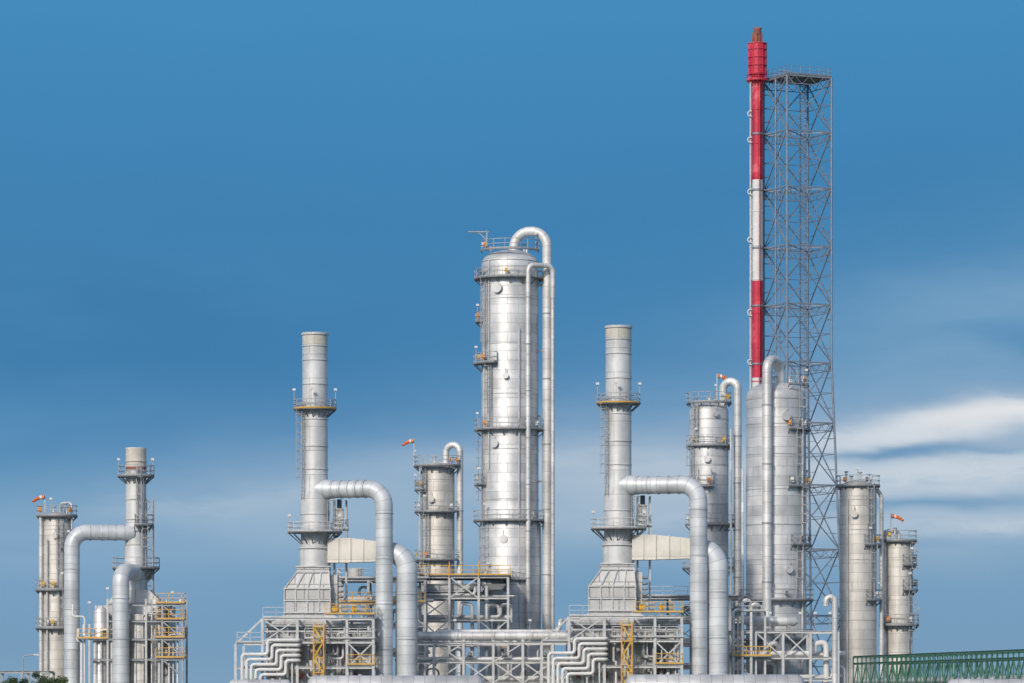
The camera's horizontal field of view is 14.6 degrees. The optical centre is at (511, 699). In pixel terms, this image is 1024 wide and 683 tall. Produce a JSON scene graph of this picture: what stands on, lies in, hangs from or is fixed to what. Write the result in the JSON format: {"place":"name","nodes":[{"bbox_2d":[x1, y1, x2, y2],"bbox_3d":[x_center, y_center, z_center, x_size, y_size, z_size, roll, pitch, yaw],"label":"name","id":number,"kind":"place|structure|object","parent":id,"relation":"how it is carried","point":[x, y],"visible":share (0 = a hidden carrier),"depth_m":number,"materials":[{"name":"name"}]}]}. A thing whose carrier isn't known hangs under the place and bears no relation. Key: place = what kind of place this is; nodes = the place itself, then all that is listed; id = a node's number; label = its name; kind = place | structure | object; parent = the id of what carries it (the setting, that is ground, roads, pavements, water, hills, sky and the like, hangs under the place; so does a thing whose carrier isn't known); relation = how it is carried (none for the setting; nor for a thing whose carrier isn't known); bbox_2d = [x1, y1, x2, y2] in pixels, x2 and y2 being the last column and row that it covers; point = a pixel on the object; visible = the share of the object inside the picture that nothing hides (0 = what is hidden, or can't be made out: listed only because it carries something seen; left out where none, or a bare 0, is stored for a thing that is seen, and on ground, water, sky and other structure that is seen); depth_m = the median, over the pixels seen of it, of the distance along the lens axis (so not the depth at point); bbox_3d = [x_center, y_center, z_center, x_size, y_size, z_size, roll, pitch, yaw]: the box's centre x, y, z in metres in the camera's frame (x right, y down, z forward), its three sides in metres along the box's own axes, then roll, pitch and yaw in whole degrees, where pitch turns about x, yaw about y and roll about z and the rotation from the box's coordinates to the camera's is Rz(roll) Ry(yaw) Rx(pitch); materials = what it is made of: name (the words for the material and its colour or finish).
{"place":"outdoors","nodes":[
{"label":"outdoors","id":0,"kind":"place"},
{"bbox_2d":[0,0,1023,682],"label":"sky","id":1,"kind":"structure","parent":0,"point":[190,190],"materials":[{"name":"blue"}]},
{"bbox_2d":[853,649,1023,682],"bbox_3d":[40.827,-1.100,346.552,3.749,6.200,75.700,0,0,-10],"label":"pipe bridge","id":2,"kind":"structure","parent":0,"point":[901,676],"depth_m":356.37,"materials":[{"name":"green paint"}]},
{"bbox_2d":[948,678,1023,682],"bbox_3d":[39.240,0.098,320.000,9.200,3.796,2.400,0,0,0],"label":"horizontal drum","id":3,"kind":"object","parent":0,"point":[981,680],"visible":1,"depth_m":319.48,"materials":[{"name":"metal"}]},
{"label":"terrain","id":4,"kind":"structure","parent":0,"visible":0},
{"bbox_2d":[2,676,27,682],"bbox_3d":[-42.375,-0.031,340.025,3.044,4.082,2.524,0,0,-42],"label":"broadleaf tree","id":5,"kind":"object","parent":4,"relation":"on","point":[14,680],"visible":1,"depth_m":339.82,"materials":[{"name":"green plant"}]},
{"bbox_2d":[0,671,54,682],"bbox_3d":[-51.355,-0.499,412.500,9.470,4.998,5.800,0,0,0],"label":"pipe rack","id":6,"kind":"object","parent":4,"relation":"on","point":[26,673],"visible":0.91,"depth_m":409.98,"materials":[{"name":"metal"}]},
{"bbox_2d":[22,654,39,678],"bbox_3d":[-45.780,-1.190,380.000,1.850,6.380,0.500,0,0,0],"label":"street lamp","id":7,"kind":"object","parent":4,"relation":"on","point":[23,664],"visible":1,"depth_m":379.96,"materials":[{"name":"metal"}]},
{"bbox_2d":[23,671,48,682],"bbox_3d":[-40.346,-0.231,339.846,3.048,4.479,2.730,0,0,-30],"label":"broadleaf tree","id":8,"kind":"object","parent":4,"relation":"on","point":[35,676],"visible":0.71,"depth_m":340.17,"materials":[{"name":"green plant"}]},
{"bbox_2d":[39,675,68,682],"bbox_3d":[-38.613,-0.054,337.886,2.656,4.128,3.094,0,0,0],"label":"broadleaf tree","id":9,"kind":"object","parent":4,"relation":"on","point":[59,680],"visible":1,"depth_m":337.92,"materials":[{"name":"green plant"}]},
{"bbox_2d":[64,447,187,682],"bbox_3d":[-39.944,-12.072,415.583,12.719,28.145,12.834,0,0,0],"label":"fired heater","id":10,"kind":"object","parent":4,"relation":"on","point":[134,638],"visible":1,"depth_m":412.20,"materials":[{"name":"paint"}]},
{"bbox_2d":[229,678,290,682],"bbox_3d":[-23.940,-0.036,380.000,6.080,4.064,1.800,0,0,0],"label":"horizontal drum","id":11,"kind":"object","parent":4,"relation":"on","point":[255,680],"visible":1,"depth_m":379.44,"materials":[{"name":"metal"}]},
{"bbox_2d":[234,332,417,682],"bbox_3d":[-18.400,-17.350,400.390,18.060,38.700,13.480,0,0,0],"label":"fired heater","id":12,"kind":"object","parent":4,"relation":"on","point":[309,633],"visible":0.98,"depth_m":397.32,"materials":[{"name":"paint"}]},
{"bbox_2d":[337,568,433,675],"bbox_3d":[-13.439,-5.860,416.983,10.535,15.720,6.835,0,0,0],"label":"pipe rack","id":13,"kind":"object","parent":4,"relation":"on","point":[355,575],"visible":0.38,"depth_m":413.98,"materials":[{"name":"metal"}]},
{"bbox_2d":[307,674,483,682],"bbox_3d":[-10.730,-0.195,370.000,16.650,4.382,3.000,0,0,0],"label":"horizontal drum","id":14,"kind":"object","parent":4,"relation":"on","point":[382,678],"visible":1,"depth_m":369.01,"materials":[{"name":"metal"}]},
{"bbox_2d":[417,562,516,675],"bbox_3d":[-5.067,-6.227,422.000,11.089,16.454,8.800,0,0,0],"label":"pipe rack","id":15,"kind":"object","parent":4,"relation":"on","point":[449,592],"visible":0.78,"depth_m":418.61,"materials":[{"name":"metal"}]},
{"bbox_2d":[395,619,570,682],"bbox_3d":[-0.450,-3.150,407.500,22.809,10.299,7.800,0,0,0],"label":"pipe rack","id":16,"kind":"object","parent":4,"relation":"on","point":[492,635],"visible":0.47,"depth_m":404.61,"materials":[{"name":"metal"}]},
{"bbox_2d":[539,325,728,682],"bbox_3d":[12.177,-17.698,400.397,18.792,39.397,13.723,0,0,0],"label":"fired heater","id":17,"kind":"object","parent":4,"relation":"on","point":[617,636],"visible":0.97,"depth_m":397.25,"materials":[{"name":"paint"}]},
{"bbox_2d":[637,586,745,674],"bbox_3d":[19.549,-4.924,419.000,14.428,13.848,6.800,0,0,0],"label":"pipe rack","id":18,"kind":"object","parent":4,"relation":"on","point":[667,598],"visible":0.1,"depth_m":415.98,"materials":[{"name":"metal"}]},
{"bbox_2d":[625,673,804,682],"bbox_3d":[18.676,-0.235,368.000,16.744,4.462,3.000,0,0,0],"label":"horizontal drum","id":19,"kind":"object","parent":4,"relation":"on","point":[701,678],"visible":1,"depth_m":367.01,"materials":[{"name":"metal"}]},
{"bbox_2d":[746,27,767,388],"bbox_3d":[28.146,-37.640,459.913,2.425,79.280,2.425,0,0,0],"label":"flare stack","id":20,"kind":"object","parent":4,"relation":"on","point":[757,59],"visible":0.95,"depth_m":459.46,"materials":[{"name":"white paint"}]},
{"bbox_2d":[728,594,845,682],"bbox_3d":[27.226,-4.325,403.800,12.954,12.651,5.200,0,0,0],"label":"pipe rack","id":21,"kind":"object","parent":4,"relation":"on","point":[779,655],"visible":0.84,"depth_m":401.95,"materials":[{"name":"metal"}]},
{"bbox_2d":[751,65,838,682],"bbox_3d":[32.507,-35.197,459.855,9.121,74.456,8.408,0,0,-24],"label":"flare derrick","id":22,"kind":"object","parent":4,"relation":"on","point":[787,77],"visible":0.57,"depth_m":459.16,"materials":[{"name":"metal"}]},
{"bbox_3d":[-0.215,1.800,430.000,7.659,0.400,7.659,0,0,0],"label":"foundation","id":23,"kind":"object","parent":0,"visible":0},
{"bbox_2d":[479,250,540,675],"bbox_3d":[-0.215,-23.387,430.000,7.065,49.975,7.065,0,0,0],"label":"shell","id":24,"kind":"object","parent":23,"relation":"on","point":[507,310],"visible":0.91,"depth_m":427.19,"materials":[{"name":"metal"}]},
{"bbox_2d":[468,231,488,247],"bbox_3d":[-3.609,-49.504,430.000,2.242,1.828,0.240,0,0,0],"label":"davit","id":25,"kind":"object","parent":24,"relation":"on","point":[486,232],"visible":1,"depth_m":429.92,"materials":[{"name":"metal"}]},
{"bbox_2d":[490,277,508,542],"bbox_3d":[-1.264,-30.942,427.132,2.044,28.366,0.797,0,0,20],"label":"manholes","id":26,"kind":"object","parent":24,"relation":"attached to","point":[496,288],"visible":1,"depth_m":426.81,"materials":[{"name":"metal"}]},
{"bbox_2d":[483,260,519,623],"bbox_3d":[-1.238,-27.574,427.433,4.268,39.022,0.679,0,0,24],"label":"lines","id":27,"kind":"object","parent":24,"relation":"attached to","point":[489,424],"visible":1,"depth_m":427.62,"materials":[{"name":"metal"}]},
{"bbox_2d":[473,238,543,583],"bbox_3d":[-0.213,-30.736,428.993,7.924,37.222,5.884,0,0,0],"label":"platforms","id":28,"kind":"object","parent":24,"relation":"attached to","point":[540,278],"visible":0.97,"depth_m":427.14,"materials":[{"name":"metal"}]},
{"bbox_2d":[476,278,492,572],"bbox_3d":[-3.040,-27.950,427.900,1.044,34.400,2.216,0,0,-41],"label":"ladders","id":29,"kind":"object","parent":28,"relation":"hanging from","point":[487,390],"visible":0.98,"depth_m":427.89,"materials":[{"name":"metal"}]},
{"bbox_2d":[475,232,536,563],"bbox_3d":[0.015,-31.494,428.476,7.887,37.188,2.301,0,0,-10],"label":"lamps","id":30,"kind":"object","parent":28,"relation":"on","point":[477,413],"visible":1,"depth_m":428.42,"materials":[{"name":"metal"}]},
{"bbox_2d":[475,242,537,572],"bbox_3d":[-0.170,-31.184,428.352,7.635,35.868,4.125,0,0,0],"label":"instrument boxes","id":31,"kind":"object","parent":28,"relation":"attached to","point":[482,355],"visible":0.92,"depth_m":427.70,"materials":[{"name":"yellow paint"}]},
{"bbox_2d":[489,244,527,253],"bbox_3d":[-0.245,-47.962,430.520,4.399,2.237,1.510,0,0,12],"label":"nozzles","id":32,"kind":"object","parent":24,"relation":"on","point":[524,245],"visible":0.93,"depth_m":430.33,"materials":[{"name":"metal"}]},
{"bbox_2d":[509,227,551,675],"bbox_3d":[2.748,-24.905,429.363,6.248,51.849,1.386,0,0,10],"label":"overhead line","id":33,"kind":"object","parent":24,"relation":"attached to","point":[541,235],"visible":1,"depth_m":428.55,"materials":[{"name":"silver metal"}]},
{"bbox_2d":[525,285,550,672],"bbox_3d":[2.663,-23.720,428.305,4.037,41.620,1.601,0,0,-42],"label":"supports","id":34,"kind":"object","parent":24,"relation":"attached to","point":[542,444],"visible":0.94,"depth_m":428.45,"materials":[{"name":"metal"}]},
{"bbox_2d":[526,263,554,675],"bbox_3d":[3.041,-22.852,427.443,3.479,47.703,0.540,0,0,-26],"label":"reflux line","id":35,"kind":"object","parent":34,"relation":"attached to","point":[530,266],"visible":1,"depth_m":426.71,"materials":[{"name":"silver metal"}]},
{"bbox_3d":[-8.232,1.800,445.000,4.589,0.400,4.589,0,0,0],"label":"foundation","id":36,"kind":"object","parent":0,"visible":0},
{"bbox_2d":[421,462,454,675],"bbox_3d":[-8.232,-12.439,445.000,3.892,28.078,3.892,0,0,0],"label":"shell","id":37,"kind":"object","parent":36,"relation":"on","point":[440,486],"visible":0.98,"depth_m":443.33,"materials":[{"name":"metal"}]},
{"bbox_2d":[419,466,429,571],"bbox_3d":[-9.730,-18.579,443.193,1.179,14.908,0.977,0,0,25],"label":"ladders","id":38,"kind":"object","parent":37,"relation":"attached to","point":[425,514],"visible":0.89,"depth_m":443.35,"materials":[{"name":"metal"}]},
{"bbox_2d":[428,496,434,500],"bbox_3d":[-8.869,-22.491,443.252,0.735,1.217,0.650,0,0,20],"label":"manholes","id":39,"kind":"object","parent":37,"relation":"attached to","point":[431,498],"visible":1,"depth_m":442.96,"materials":[{"name":"metal"}]},
{"bbox_2d":[414,455,460,566],"bbox_3d":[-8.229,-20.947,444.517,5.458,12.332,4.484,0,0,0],"label":"platforms","id":40,"kind":"object","parent":37,"relation":"attached to","point":[418,465],"visible":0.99,"depth_m":443.01,"materials":[{"name":"metal"}]},
{"bbox_2d":[402,439,413,445],"bbox_3d":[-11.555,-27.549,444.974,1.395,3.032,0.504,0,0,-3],"label":"windsock","id":41,"kind":"object","parent":40,"relation":"on","point":[408,442],"visible":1,"depth_m":444.80,"materials":[{"name":"orange fabric"}]},
{"bbox_2d":[419,469,420,572],"bbox_3d":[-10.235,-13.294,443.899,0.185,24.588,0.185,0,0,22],"label":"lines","id":42,"kind":"object","parent":40,"relation":"attached to","point":[419,524],"visible":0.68,"depth_m":443.81,"materials":[{"name":"metal"}]},
{"bbox_2d":[414,450,425,509],"bbox_3d":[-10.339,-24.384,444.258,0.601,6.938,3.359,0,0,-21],"label":"lamps","id":43,"kind":"object","parent":40,"relation":"on","point":[415,475],"visible":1,"depth_m":445.08,"materials":[{"name":"metal"}]},
{"bbox_2d":[415,457,457,556],"bbox_3d":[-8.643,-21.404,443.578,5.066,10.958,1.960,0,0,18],"label":"instrument boxes","id":44,"kind":"object","parent":40,"relation":"attached to","point":[450,460],"visible":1,"depth_m":443.50,"materials":[{"name":"yellow paint"}]},
{"bbox_2d":[443,442,462,675],"bbox_3d":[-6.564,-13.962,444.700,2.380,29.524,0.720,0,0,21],"label":"overhead line","id":45,"kind":"object","parent":37,"relation":"attached to","point":[455,445],"visible":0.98,"depth_m":444.09,"materials":[{"name":"silver metal"}]},
{"bbox_3d":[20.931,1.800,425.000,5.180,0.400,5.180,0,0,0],"label":"foundation","id":46,"kind":"object","parent":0,"visible":0},
{"bbox_2d":[689,403,728,674],"bbox_3d":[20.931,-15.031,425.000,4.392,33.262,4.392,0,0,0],"label":"shell","id":47,"kind":"object","parent":46,"relation":"on","point":[706,420],"visible":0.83,"depth_m":423.21,"materials":[{"name":"metal"}]},
{"bbox_2d":[686,402,698,478],"bbox_3d":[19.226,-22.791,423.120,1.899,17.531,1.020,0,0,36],"label":"ladders","id":48,"kind":"object","parent":47,"relation":"attached to","point":[690,448],"visible":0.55,"depth_m":423.45,"materials":[{"name":"metal"}]},
{"bbox_2d":[682,391,733,614],"bbox_3d":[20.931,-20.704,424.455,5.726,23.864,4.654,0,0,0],"label":"platforms","id":49,"kind":"object","parent":47,"relation":"attached to","point":[688,403],"visible":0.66,"depth_m":423.02,"materials":[{"name":"metal"}]},
{"bbox_2d":[687,394,728,520],"bbox_3d":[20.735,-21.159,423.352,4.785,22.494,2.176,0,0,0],"label":"instrument boxes","id":50,"kind":"object","parent":49,"relation":"attached to","point":[727,397],"visible":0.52,"depth_m":423.50,"materials":[{"name":"yellow paint"}]},
{"bbox_2d":[689,384,733,552],"bbox_3d":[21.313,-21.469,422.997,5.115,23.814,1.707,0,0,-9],"label":"lamps","id":51,"kind":"object","parent":49,"relation":"on","point":[711,469],"visible":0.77,"depth_m":422.58,"materials":[{"name":"metal"}]},
{"bbox_2d":[703,411,718,461],"bbox_3d":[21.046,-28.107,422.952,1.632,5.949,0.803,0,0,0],"label":"manholes","id":52,"kind":"object","parent":47,"relation":"attached to","point":[706,458],"visible":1,"depth_m":422.62,"materials":[{"name":"metal"}]},
{"bbox_2d":[697,429,731,674],"bbox_3d":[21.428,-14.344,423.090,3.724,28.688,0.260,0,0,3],"label":"lines","id":53,"kind":"object","parent":47,"relation":"attached to","point":[730,519],"visible":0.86,"depth_m":422.88,"materials":[{"name":"metal"}]},
{"bbox_2d":[717,374,726,378],"bbox_3d":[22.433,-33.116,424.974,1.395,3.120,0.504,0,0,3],"label":"windsock","id":54,"kind":"object","parent":47,"relation":"on","point":[721,376],"visible":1,"depth_m":424.81,"materials":[{"name":"orange fabric"}]},
{"bbox_2d":[719,378,740,674],"bbox_3d":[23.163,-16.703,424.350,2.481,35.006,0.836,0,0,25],"label":"overhead line","id":55,"kind":"object","parent":47,"relation":"attached to","point":[727,382],"visible":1,"depth_m":423.66,"materials":[{"name":"silver metal"}]},
{"bbox_2d":[728,435,741,671],"bbox_3d":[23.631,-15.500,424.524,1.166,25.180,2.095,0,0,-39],"label":"supports","id":56,"kind":"object","parent":47,"relation":"attached to","point":[736,529],"visible":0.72,"depth_m":423.60,"materials":[{"name":"metal"}]},
{"bbox_3d":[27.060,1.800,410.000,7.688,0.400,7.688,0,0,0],"label":"foundation","id":57,"kind":"object","parent":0,"visible":0},
{"bbox_2d":[746,382,805,682],"bbox_3d":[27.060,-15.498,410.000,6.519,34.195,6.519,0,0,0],"label":"shell","id":58,"kind":"object","parent":57,"relation":"on","point":[786,512],"visible":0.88,"depth_m":407.45,"materials":[{"name":"metal"}]},
{"bbox_2d":[762,404,772,640],"bbox_3d":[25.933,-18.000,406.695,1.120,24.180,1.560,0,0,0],"label":"supports","id":59,"kind":"object","parent":58,"relation":"attached to","point":[767,522],"visible":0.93,"depth_m":406.02,"materials":[{"name":"metal"}]},
{"bbox_2d":[762,355,784,650],"bbox_3d":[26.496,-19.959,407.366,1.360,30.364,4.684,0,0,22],"label":"overhead line","id":60,"kind":"object","parent":58,"relation":"attached to","point":[770,361],"visible":0.95,"depth_m":406.08,"materials":[{"name":"silver metal"}]},
{"bbox_2d":[738,373,813,646],"bbox_3d":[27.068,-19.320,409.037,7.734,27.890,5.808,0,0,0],"label":"platforms","id":61,"kind":"object","parent":58,"relation":"attached to","point":[807,430],"visible":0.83,"depth_m":407.33,"materials":[{"name":"metal"}]},
{"bbox_2d":[741,419,803,674],"bbox_3d":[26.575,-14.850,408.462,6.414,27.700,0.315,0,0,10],"label":"lines","id":62,"kind":"object","parent":61,"relation":"attached to","point":[742,551],"visible":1,"depth_m":407.92,"materials":[{"name":"metal"}]},
{"bbox_2d":[739,376,810,636],"bbox_3d":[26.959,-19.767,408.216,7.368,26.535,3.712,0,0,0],"label":"instrument boxes","id":63,"kind":"object","parent":61,"relation":"attached to","point":[792,478],"visible":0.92,"depth_m":407.73,"materials":[{"name":"orange paint"}]},
{"bbox_2d":[796,384,808,597],"bbox_3d":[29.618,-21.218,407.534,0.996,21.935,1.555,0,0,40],"label":"ladders","id":64,"kind":"object","parent":61,"relation":"on","point":[797,437],"visible":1,"depth_m":407.30,"materials":[{"name":"metal"}]},
{"bbox_2d":[805,369,810,542],"bbox_3d":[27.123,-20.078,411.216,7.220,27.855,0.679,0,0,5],"label":"lamps","id":65,"kind":"object","parent":61,"relation":"on","point":[807,414],"visible":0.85,"depth_m":410.82,"materials":[{"name":"metal"}]},
{"bbox_2d":[773,376,793,382],"bbox_3d":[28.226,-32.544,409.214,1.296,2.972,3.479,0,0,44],"label":"nozzles","id":66,"kind":"object","parent":58,"relation":"on","point":[775,379],"visible":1,"depth_m":408.33,"materials":[{"name":"metal"}]},
{"bbox_2d":[782,406,792,572],"bbox_3d":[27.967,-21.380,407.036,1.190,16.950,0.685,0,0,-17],"label":"manholes","id":67,"kind":"object","parent":58,"relation":"attached to","point":[786,414],"visible":1,"depth_m":406.74,"materials":[{"name":"metal"}]},
{"bbox_3d":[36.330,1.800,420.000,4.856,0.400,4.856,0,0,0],"label":"foundation","id":68,"kind":"object","parent":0,"visible":0},
{"bbox_2d":[839,480,876,682],"bbox_3d":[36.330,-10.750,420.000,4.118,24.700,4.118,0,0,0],"label":"shell","id":69,"kind":"object","parent":68,"relation":"on","point":[862,628],"visible":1,"depth_m":418.30,"materials":[{"name":"metal"}]},
{"bbox_2d":[846,499,847,682],"bbox_3d":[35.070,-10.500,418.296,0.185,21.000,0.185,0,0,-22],"label":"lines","id":70,"kind":"object","parent":69,"relation":"attached to","point":[846,590],"visible":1,"depth_m":418.24,"materials":[{"name":"metal"}]},
{"bbox_2d":[851,506,857,517],"bbox_3d":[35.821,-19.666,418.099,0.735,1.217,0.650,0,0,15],"label":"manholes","id":71,"kind":"object","parent":69,"relation":"attached to","point":[854,513],"visible":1,"depth_m":417.80,"materials":[{"name":"metal"}]},
{"bbox_2d":[844,471,870,481],"bbox_3d":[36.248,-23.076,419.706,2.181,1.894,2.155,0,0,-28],"label":"nozzles","id":72,"kind":"object","parent":69,"relation":"on","point":[851,477],"visible":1,"depth_m":419.91,"materials":[{"name":"metal"}]},
{"bbox_2d":[836,474,881,605],"bbox_3d":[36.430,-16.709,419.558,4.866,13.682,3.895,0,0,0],"label":"platforms","id":73,"kind":"object","parent":69,"relation":"attached to","point":[861,484],"visible":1,"depth_m":418.12,"materials":[{"name":"metal"}]},
{"bbox_2d":[843,477,881,596],"bbox_3d":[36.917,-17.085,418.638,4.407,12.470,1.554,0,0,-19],"label":"instrument boxes","id":74,"kind":"object","parent":73,"relation":"attached to","point":[877,537],"visible":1,"depth_m":418.44,"materials":[{"name":"metal"}]},
{"bbox_2d":[856,467,880,583],"bbox_3d":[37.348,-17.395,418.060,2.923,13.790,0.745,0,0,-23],"label":"lamps","id":75,"kind":"object","parent":73,"relation":"on","point":[857,469],"visible":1,"depth_m":417.76,"materials":[{"name":"metal"}]},
{"bbox_2d":[867,485,878,597],"bbox_3d":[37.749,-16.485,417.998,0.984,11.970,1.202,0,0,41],"label":"ladders","id":76,"kind":"object","parent":73,"relation":"on","point":[871,523],"visible":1,"depth_m":418.06,"materials":[{"name":"metal"}]},
{"bbox_2d":[870,480,883,677],"bbox_3d":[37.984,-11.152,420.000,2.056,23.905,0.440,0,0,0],"label":"overhead line","id":77,"kind":"object","parent":69,"relation":"attached to","point":[881,574],"visible":1,"depth_m":419.82,"materials":[{"name":"silver metal"}]},
{"bbox_3d":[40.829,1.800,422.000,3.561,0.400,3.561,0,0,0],"label":"foundation","id":78,"kind":"object","parent":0,"visible":0},
{"bbox_2d":[887,538,912,677],"bbox_3d":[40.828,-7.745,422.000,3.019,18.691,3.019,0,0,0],"label":"shell","id":79,"kind":"object","parent":78,"relation":"on","point":[897,603],"visible":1,"depth_m":420.71,"materials":[{"name":"metal"}]},
{"bbox_2d":[884,529,900,677],"bbox_3d":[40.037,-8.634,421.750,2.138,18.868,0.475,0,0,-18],"label":"overhead line","id":80,"kind":"object","parent":79,"relation":"attached to","point":[898,534],"visible":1,"depth_m":421.29,"materials":[{"name":"silver metal"}]},
{"bbox_2d":[891,514,903,521],"bbox_3d":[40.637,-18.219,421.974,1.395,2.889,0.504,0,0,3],"label":"windsock","id":81,"kind":"object","parent":79,"relation":"on","point":[896,517],"visible":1,"depth_m":421.82,"materials":[{"name":"orange fabric"}]},
{"bbox_2d":[884,530,918,631],"bbox_3d":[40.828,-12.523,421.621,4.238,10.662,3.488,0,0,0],"label":"platforms","id":82,"kind":"object","parent":79,"relation":"attached to","point":[916,625],"visible":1,"depth_m":420.42,"materials":[{"name":"metal"}]},
{"bbox_2d":[887,532,916,620],"bbox_3d":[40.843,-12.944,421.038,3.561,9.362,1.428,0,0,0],"label":"instrument boxes","id":83,"kind":"object","parent":82,"relation":"attached to","point":[889,533],"visible":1,"depth_m":420.64,"materials":[{"name":"orange paint"}]},
{"bbox_2d":[908,541,917,659],"bbox_3d":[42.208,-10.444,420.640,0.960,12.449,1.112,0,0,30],"label":"ladders","id":84,"kind":"object","parent":82,"relation":"attached to","point":[911,604],"visible":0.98,"depth_m":420.56,"materials":[{"name":"metal"}]},
{"bbox_3d":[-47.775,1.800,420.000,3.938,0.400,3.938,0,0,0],"label":"foundation","id":85,"kind":"object","parent":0,"visible":0},
{"bbox_2d":[43,512,71,678],"bbox_3d":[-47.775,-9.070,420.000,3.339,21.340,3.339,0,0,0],"label":"shell","id":86,"kind":"object","parent":85,"relation":"on","point":[55,652],"visible":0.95,"depth_m":418.52,"materials":[{"name":"metal"}]},
{"bbox_2d":[32,495,44,502],"bbox_3d":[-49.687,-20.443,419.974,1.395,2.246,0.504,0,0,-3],"label":"windsock","id":87,"kind":"object","parent":86,"relation":"on","point":[39,498],"visible":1,"depth_m":419.81,"materials":[{"name":"orange fabric"}]},
{"bbox_2d":[35,505,77,634],"bbox_3d":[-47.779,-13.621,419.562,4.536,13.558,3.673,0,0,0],"label":"platforms","id":88,"kind":"object","parent":86,"relation":"attached to","point":[74,516],"visible":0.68,"depth_m":418.16,"materials":[{"name":"metal"}]},
{"bbox_2d":[39,517,47,679],"bbox_3d":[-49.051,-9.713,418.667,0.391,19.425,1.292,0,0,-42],"label":"lines","id":89,"kind":"object","parent":88,"relation":"attached to","point":[41,592],"visible":1,"depth_m":418.83,"materials":[{"name":"metal"}]},
{"bbox_2d":[38,507,70,623],"bbox_3d":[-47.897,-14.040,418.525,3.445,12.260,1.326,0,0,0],"label":"instrument boxes","id":90,"kind":"object","parent":88,"relation":"attached to","point":[53,582],"visible":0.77,"depth_m":418.30,"materials":[{"name":"orange paint"}]},
{"bbox_2d":[49,498,69,587],"bbox_3d":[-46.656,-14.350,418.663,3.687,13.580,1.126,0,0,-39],"label":"lamps","id":91,"kind":"object","parent":88,"relation":"on","point":[68,531],"visible":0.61,"depth_m":417.97,"materials":[{"name":"metal"}]},
{"bbox_2d":[56,519,63,625],"bbox_3d":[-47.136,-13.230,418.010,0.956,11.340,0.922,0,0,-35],"label":"ladders","id":92,"kind":"object","parent":88,"relation":"on","point":[57,546],"visible":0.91,"depth_m":418.07,"materials":[{"name":"metal"}]},
{"bbox_2d":[51,504,68,513],"bbox_3d":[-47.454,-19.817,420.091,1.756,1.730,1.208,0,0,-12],"label":"nozzles","id":93,"kind":"object","parent":86,"relation":"on","point":[61,508],"visible":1,"depth_m":420.15,"materials":[{"name":"metal"}]},
{"bbox_2d":[59,502,72,529],"bbox_3d":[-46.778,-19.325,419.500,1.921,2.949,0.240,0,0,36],"label":"overhead line","id":94,"kind":"object","parent":86,"relation":"attached to","point":[61,503],"visible":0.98,"depth_m":418.90,"materials":[{"name":"silver metal"}]}
]}

